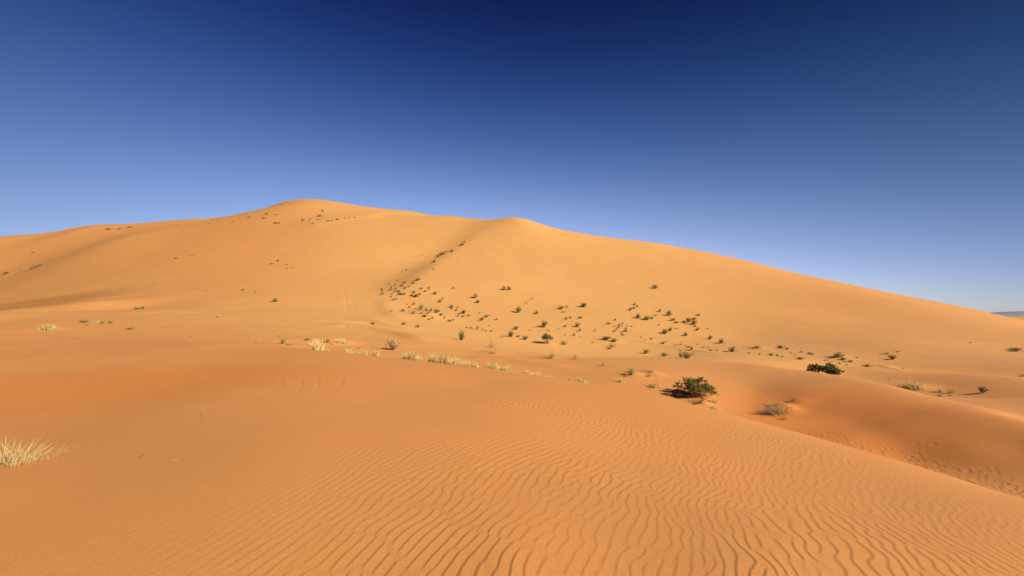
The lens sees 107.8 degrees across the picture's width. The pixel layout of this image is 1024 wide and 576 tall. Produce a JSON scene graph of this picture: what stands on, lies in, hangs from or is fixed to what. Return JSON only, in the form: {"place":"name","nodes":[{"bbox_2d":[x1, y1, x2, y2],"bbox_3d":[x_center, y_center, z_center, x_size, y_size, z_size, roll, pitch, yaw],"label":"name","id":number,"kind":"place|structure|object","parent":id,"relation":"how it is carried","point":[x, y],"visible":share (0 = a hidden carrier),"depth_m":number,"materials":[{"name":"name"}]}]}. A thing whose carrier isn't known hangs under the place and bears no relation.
{"place":"outdoors","nodes":[
{"label":"outdoors","id":0,"kind":"place"},
{"bbox_2d":[0,199,1023,575],"bbox_3d":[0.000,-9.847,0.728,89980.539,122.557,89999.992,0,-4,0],"label":"sand ground","id":1,"kind":"structure","parent":0,"point":[298,457],"depth_m":8.71,"materials":[{"name":"orange sand"}]},
{"bbox_2d":[0,434,74,469],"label":"grass tuft","id":2,"kind":"object","parent":1,"relation":"on","point":[12,460],"visible":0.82,"depth_m":4.16,"materials":[{"name":"plant"}]},
{"bbox_2d":[34,324,62,329],"bbox_3d":[-31.237,2.595,25.138,1.292,0.481,1.471,-1,-4,11],"label":"grass tuft","id":3,"kind":"object","parent":1,"relation":"on","point":[49,327],"visible":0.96,"depth_m":25.07,"materials":[{"name":"plant"}]},
{"bbox_2d":[305,339,327,349],"bbox_3d":[-8.730,2.503,16.547,1.175,0.590,0.814,2,-5,-28],"label":"grass tuft","id":4,"kind":"object","parent":1,"relation":"on","point":[315,347],"visible":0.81,"depth_m":16.51,"materials":[{"name":"plant"}]},
{"bbox_2d":[334,338,346,342],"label":"grass tuft","id":5,"kind":"object","parent":1,"relation":"on","point":[338,341],"visible":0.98,"depth_m":24.86,"materials":[{"name":"plant"}]},
{"bbox_2d":[359,348,368,354],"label":"grass tuft","id":6,"kind":"object","parent":1,"relation":"on","point":[363,352],"visible":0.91,"depth_m":15.83,"materials":[{"name":"plant"}]},
{"bbox_2d":[371,349,380,355],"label":"grass tuft","id":7,"kind":"object","parent":1,"relation":"on","point":[375,353],"visible":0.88,"depth_m":15.99,"materials":[{"name":"plant"}]},
{"bbox_2d":[385,337,400,349],"bbox_3d":[-7.702,3.604,24.095,1.239,0.880,0.906,-4,-6,42],"label":"pale shrub","id":8,"kind":"object","parent":1,"relation":"on","point":[393,345],"visible":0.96,"depth_m":24.03,"materials":[{"name":"beige plant"}]},
{"bbox_2d":[404,349,418,359],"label":"grass tuft","id":9,"kind":"object","parent":1,"relation":"on","point":[411,356],"visible":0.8,"depth_m":15.13,"materials":[{"name":"plant"}]},
{"bbox_2d":[415,354,423,360],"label":"grass tuft","id":10,"kind":"object","parent":1,"relation":"on","point":[418,358],"visible":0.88,"depth_m":15.01,"materials":[{"name":"plant"}]},
{"bbox_2d":[427,351,439,362],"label":"grass tuft","id":11,"kind":"object","parent":1,"relation":"on","point":[433,359],"visible":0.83,"depth_m":14.97,"materials":[{"name":"plant"}]},
{"bbox_2d":[435,351,451,363],"bbox_3d":[-2.680,2.716,14.814,0.685,0.669,0.602,0,-4,4],"label":"grass tuft","id":12,"kind":"object","parent":1,"relation":"on","point":[443,360],"visible":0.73,"depth_m":14.76,"materials":[{"name":"plant"}]},
{"bbox_2d":[447,357,460,365],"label":"grass tuft","id":13,"kind":"object","parent":1,"relation":"on","point":[456,362],"visible":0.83,"depth_m":14.57,"materials":[{"name":"plant"}]},
{"bbox_2d":[457,330,464,339],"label":"green shrub","id":14,"kind":"object","parent":1,"relation":"on","point":[461,335],"visible":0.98,"depth_m":34.68,"materials":[{"name":"green plant"}]},
{"bbox_2d":[458,359,468,365],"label":"grass tuft","id":15,"kind":"object","parent":1,"relation":"on","point":[462,364],"visible":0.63,"depth_m":14.77,"materials":[{"name":"plant"}]},
{"bbox_2d":[462,360,473,366],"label":"grass tuft","id":16,"kind":"object","parent":1,"relation":"on","point":[469,364],"visible":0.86,"depth_m":14.45,"materials":[{"name":"plant"}]},
{"bbox_2d":[484,361,497,369],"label":"grass tuft","id":17,"kind":"object","parent":1,"relation":"on","point":[491,366],"visible":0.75,"depth_m":14.08,"materials":[{"name":"plant"}]},
{"bbox_2d":[500,364,516,371],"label":"grass tuft","id":18,"kind":"object","parent":1,"relation":"on","point":[507,369],"visible":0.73,"depth_m":14.05,"materials":[{"name":"plant"}]},
{"bbox_2d":[539,320,547,327],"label":"desert scrub","id":19,"kind":"object","parent":1,"relation":"on","point":[544,324],"visible":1,"depth_m":56.14,"materials":[{"name":"green plant"}]},
{"bbox_2d":[541,332,552,343],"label":"grey green shrub","id":20,"kind":"object","parent":1,"relation":"on","point":[545,336],"visible":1,"depth_m":43.41,"materials":[{"name":"green plant"}]},
{"bbox_2d":[571,377,585,382],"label":"grass tuft","id":21,"kind":"object","parent":1,"relation":"on","point":[581,378],"visible":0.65,"depth_m":13.01,"materials":[{"name":"plant"}]},
{"bbox_2d":[648,381,660,387],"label":"grass tuft","id":22,"kind":"object","parent":1,"relation":"on","point":[653,385],"visible":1,"depth_m":17.52,"materials":[{"name":"plant"}]},
{"bbox_2d":[679,351,694,357],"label":"green shrub","id":23,"kind":"object","parent":1,"relation":"on","point":[686,355],"visible":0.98,"depth_m":30.93,"materials":[{"name":"green plant"}]},
{"bbox_2d":[673,376,718,398],"bbox_3d":[8.156,4.371,16.482,1.894,1.014,1.373,0,-4,0],"label":"green shrub","id":24,"kind":"object","parent":1,"relation":"on","point":[693,387],"visible":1,"depth_m":16.31,"materials":[{"name":"green plant"}]},
{"bbox_2d":[749,394,803,417],"bbox_3d":[10.511,4.811,14.918,2.388,0.946,1.582,2,-5,-23],"label":"dry shrub","id":25,"kind":"object","parent":1,"relation":"on","point":[775,410],"visible":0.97,"depth_m":14.79,"materials":[{"name":"beige plant"}]},
{"bbox_2d":[806,363,824,371],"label":"green shrub","id":26,"kind":"object","parent":1,"relation":"on","point":[814,368],"visible":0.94,"depth_m":21.03,"materials":[{"name":"green plant"}]},
{"bbox_2d":[821,362,843,374],"bbox_3d":[17.819,4.546,20.777,1.165,0.860,1.020,4,-6,-42],"label":"green shrub","id":27,"kind":"object","parent":1,"relation":"on","point":[831,369],"visible":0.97,"depth_m":20.68,"materials":[{"name":"green plant"}]},
{"bbox_2d":[831,352,844,356],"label":"desert scrub","id":28,"kind":"object","parent":1,"relation":"on","point":[836,355],"visible":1,"depth_m":37.48,"materials":[{"name":"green plant"}]},
{"bbox_2d":[888,354,897,359],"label":"desert scrub","id":29,"kind":"object","parent":1,"relation":"on","point":[891,357],"visible":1,"depth_m":36.37,"materials":[{"name":"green plant"}]},
{"bbox_2d":[898,379,926,389],"bbox_3d":[26.423,6.278,24.588,2.135,0.623,1.479,3,-5,-36],"label":"grass tuft","id":30,"kind":"object","parent":1,"relation":"on","point":[913,385],"visible":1,"depth_m":24.44,"materials":[{"name":"plant"}]},
{"bbox_2d":[977,387,987,392],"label":"desert scrub","id":31,"kind":"object","parent":1,"relation":"on","point":[982,390],"visible":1,"depth_m":22.07,"materials":[{"name":"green plant"}]},
{"bbox_2d":[1005,347,1023,351],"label":"desert scrub","id":32,"kind":"object","parent":1,"relation":"on","point":[1015,349],"visible":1,"depth_m":38.23,"materials":[{"name":"green plant"}]},
{"bbox_2d":[0,0,1023,312],"label":"sky","id":33,"kind":"structure","parent":0,"point":[872,144],"materials":[{"name":"blue"}]},
{"bbox_2d":[991,311,1023,315],"bbox_3d":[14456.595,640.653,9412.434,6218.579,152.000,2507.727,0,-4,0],"label":"distant hills","id":34,"kind":"structure","parent":0,"point":[1017,313],"depth_m":8840.45,"materials":[{"name":"stone"}]}
]}

